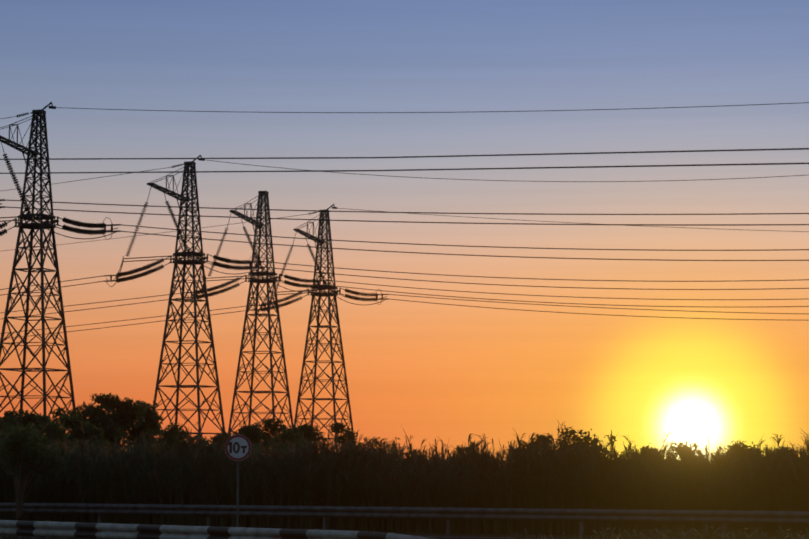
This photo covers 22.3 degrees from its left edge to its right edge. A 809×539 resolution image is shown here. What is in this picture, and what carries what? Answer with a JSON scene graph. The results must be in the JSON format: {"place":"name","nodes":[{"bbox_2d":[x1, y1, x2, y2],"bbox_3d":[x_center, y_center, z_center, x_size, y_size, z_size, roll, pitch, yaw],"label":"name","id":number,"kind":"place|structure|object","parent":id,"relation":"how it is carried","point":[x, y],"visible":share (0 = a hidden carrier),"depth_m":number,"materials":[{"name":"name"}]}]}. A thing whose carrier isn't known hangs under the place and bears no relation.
{"place":"outdoors","nodes":[
{"label":"outdoors","id":0,"kind":"place"},
{"bbox_2d":[0,535,591,538],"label":"road","id":1,"kind":"structure","parent":0,"point":[455,537],"depth_m":54.12,"materials":[{"name":"grey asphalt"}]},
{"bbox_2d":[225,434,250,526],"bbox_3d":[-3.935,5.201,48.434,0.624,2.644,0.091,0,-6,-1],"label":"road sign","id":2,"kind":"object","parent":1,"relation":"on","point":[237,447],"visible":1,"depth_m":48.48,"materials":[{"name":"metal"}]},
{"bbox_2d":[0,0,808,461],"label":"sky","id":3,"kind":"structure","parent":0,"point":[430,371],"materials":[{"name":"orange"}]},
{"bbox_2d":[218,526,785,538],"bbox_3d":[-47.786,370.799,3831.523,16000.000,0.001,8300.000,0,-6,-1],"label":"ground","id":4,"kind":"structure","parent":0,"point":[469,534],"depth_m":56.77,"materials":[{"name":"soil"}]},
{"bbox_2d":[0,416,22,433],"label":"tree","id":5,"kind":"object","parent":4,"relation":"on","point":[6,420],"depth_m":130.86,"materials":[{"name":"plant"}]},
{"bbox_2d":[3,409,52,446],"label":"tree","id":6,"kind":"object","parent":4,"relation":"on","point":[32,418],"depth_m":138.23,"materials":[{"name":"plant"}]},
{"bbox_2d":[0,426,65,520],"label":"tree","id":7,"kind":"object","parent":4,"relation":"on","point":[12,440],"depth_m":62.04,"materials":[{"name":"plant"}]},
{"bbox_2d":[0,102,75,433],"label":"pylon","id":8,"kind":"object","parent":4,"relation":"on","point":[36,116],"visible":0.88,"depth_m":220.21,"materials":[{"name":"metal"}]},
{"bbox_2d":[0,112,375,311],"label":"insulator strings","id":9,"kind":"object","parent":8,"relation":"attached to","point":[216,257],"visible":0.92,"depth_m":257.74,"materials":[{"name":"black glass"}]},
{"bbox_2d":[0,142,388,310],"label":"line hardware","id":10,"kind":"object","parent":8,"relation":"attached to","point":[250,262],"visible":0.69,"depth_m":253.38,"materials":[{"name":"metal"}]},
{"bbox_2d":[0,102,808,337],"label":"conductors","id":11,"kind":"object","parent":8,"relation":"hanging from","point":[371,211],"visible":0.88,"depth_m":206.73,"materials":[{"name":"grey metal"}]},
{"bbox_2d":[27,417,71,450],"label":"tree","id":12,"kind":"object","parent":4,"relation":"on","point":[53,427],"depth_m":99.04,"materials":[{"name":"plant"}]},
{"bbox_2d":[36,405,78,443],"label":"tree","id":13,"kind":"object","parent":4,"relation":"on","point":[58,410],"depth_m":150.84,"materials":[{"name":"plant"}]},
{"bbox_2d":[60,415,108,456],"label":"tree","id":14,"kind":"object","parent":4,"relation":"on","point":[89,429],"depth_m":118.90,"materials":[{"name":"plant"}]},
{"bbox_2d":[59,401,121,456],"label":"tree","id":15,"kind":"object","parent":4,"relation":"on","point":[96,413],"depth_m":144.75,"materials":[{"name":"plant"}]},
{"bbox_2d":[90,393,147,452],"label":"tree","id":16,"kind":"object","parent":4,"relation":"on","point":[122,414],"depth_m":148.43,"materials":[{"name":"plant"}]},
{"bbox_2d":[108,399,162,453],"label":"tree","id":17,"kind":"object","parent":4,"relation":"on","point":[151,413],"depth_m":154.71,"materials":[{"name":"plant"}]},
{"bbox_2d":[129,411,160,450],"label":"tree","id":18,"kind":"object","parent":4,"relation":"on","point":[149,424],"visible":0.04,"depth_m":157.03,"materials":[{"name":"plant"}]},
{"bbox_2d":[146,421,183,453],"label":"tree","id":19,"kind":"object","parent":4,"relation":"on","point":[168,432],"depth_m":108.93,"materials":[{"name":"plant"}]},
{"bbox_2d":[165,429,187,446],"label":"tree","id":20,"kind":"object","parent":4,"relation":"on","point":[182,435],"depth_m":168.79,"materials":[{"name":"plant"}]},
{"bbox_2d":[147,155,224,438],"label":"pylon","id":21,"kind":"object","parent":4,"relation":"on","point":[183,199],"visible":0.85,"depth_m":254.93,"materials":[{"name":"metal"}]},
{"bbox_2d":[166,434,220,525],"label":"tree","id":22,"kind":"object","parent":4,"relation":"on","point":[193,439],"depth_m":65.15,"materials":[{"name":"plant"}]},
{"bbox_2d":[0,520,431,538],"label":"curb","id":23,"kind":"object","parent":4,"relation":"on","point":[47,529],"visible":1,"depth_m":39.20,"materials":[{"name":"white paint"}]},
{"bbox_2d":[210,431,236,445],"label":"tree","id":24,"kind":"object","parent":4,"relation":"on","point":[216,437],"depth_m":168.74,"materials":[{"name":"plant"}]},
{"bbox_2d":[235,425,269,455],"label":"tree","id":25,"kind":"object","parent":4,"relation":"on","point":[251,434],"depth_m":178.53,"materials":[{"name":"plant"}]},
{"bbox_2d":[228,191,293,455],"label":"pylon","id":26,"kind":"object","parent":4,"relation":"on","point":[256,223],"visible":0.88,"depth_m":285.04,"materials":[{"name":"metal"}]},
{"bbox_2d":[239,417,302,453],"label":"tree","id":27,"kind":"object","parent":4,"relation":"on","point":[267,426],"depth_m":198.65,"materials":[{"name":"plant"}]},
{"bbox_2d":[270,429,307,452],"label":"tree","id":28,"kind":"object","parent":4,"relation":"on","point":[289,435],"depth_m":148.57,"materials":[{"name":"plant"}]},
{"bbox_2d":[291,423,326,446],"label":"tree","id":29,"kind":"object","parent":4,"relation":"on","point":[310,430],"depth_m":213.18,"materials":[{"name":"plant"}]},
{"bbox_2d":[293,204,353,446],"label":"pylon","id":30,"kind":"object","parent":4,"relation":"on","point":[322,228],"visible":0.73,"depth_m":302.77,"materials":[{"name":"metal"}]},
{"bbox_2d":[329,422,363,452],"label":"tree","id":31,"kind":"object","parent":4,"relation":"on","point":[339,427],"depth_m":223.88,"materials":[{"name":"plant"}]},
{"bbox_2d":[356,437,402,455],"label":"bush","id":32,"kind":"object","parent":4,"relation":"on","point":[374,443],"depth_m":238.57,"materials":[{"name":"plant"}]},
{"bbox_2d":[0,421,808,538],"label":"reed bed","id":33,"kind":"object","parent":4,"relation":"on","point":[652,502],"depth_m":58.89,"materials":[{"name":"plant"}]},
{"bbox_2d":[0,419,808,508],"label":"reed bed plumes","id":34,"kind":"object","parent":33,"relation":"attached to","point":[731,465],"visible":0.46,"depth_m":59.50,"materials":[{"name":"brown plant"}]},
{"bbox_2d":[0,523,808,538],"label":"roadside weeds","id":35,"kind":"object","parent":4,"relation":"on","point":[662,534],"visible":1,"depth_m":32.01,"materials":[{"name":"black plant"}]},
{"bbox_2d":[0,503,808,537],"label":"guard rail","id":36,"kind":"object","parent":4,"relation":"on","point":[724,517],"visible":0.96,"depth_m":56.41,"materials":[{"name":"metal"}]},
{"bbox_2d":[455,443,501,473],"bbox_3d":[2.282,6.477,61.359,1.642,2.651,1.712,0,-6,-1],"label":"bush","id":37,"kind":"object","parent":4,"relation":"on","point":[468,448],"depth_m":61.54,"materials":[{"name":"plant"}]},
{"bbox_2d":[514,434,553,465],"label":"bush","id":38,"kind":"object","parent":4,"relation":"on","point":[543,438],"depth_m":69.54,"materials":[{"name":"plant"}]},
{"bbox_2d":[550,425,620,466],"bbox_3d":[5.345,6.159,60.651,2.413,3.128,2.156,0,-6,-1],"label":"bush","id":39,"kind":"object","parent":4,"relation":"on","point":[585,436],"depth_m":60.65,"materials":[{"name":"plant"}]},
{"bbox_2d":[639,445,666,466],"bbox_3d":[7.783,6.571,61.798,1.329,2.556,1.019,2,-6,-22],"label":"bush","id":40,"kind":"object","parent":4,"relation":"on","point":[654,449],"depth_m":61.83,"materials":[{"name":"plant"}]},
{"bbox_2d":[664,441,700,473],"bbox_3d":[8.152,6.486,61.817,1.884,2.690,1.758,0,-6,-1],"label":"bush","id":41,"kind":"object","parent":4,"relation":"on","point":[680,445],"visible":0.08,"depth_m":62.01,"materials":[{"name":"plant"}]},
{"bbox_2d":[711,439,762,469],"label":"bush","id":42,"kind":"object","parent":4,"relation":"on","point":[736,446],"depth_m":67.82,"materials":[{"name":"plant"}]},
{"bbox_2d":[776,445,791,456],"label":"bush","id":43,"kind":"object","parent":4,"relation":"on","point":[786,449],"depth_m":71.20,"materials":[{"name":"plant"}]}
]}

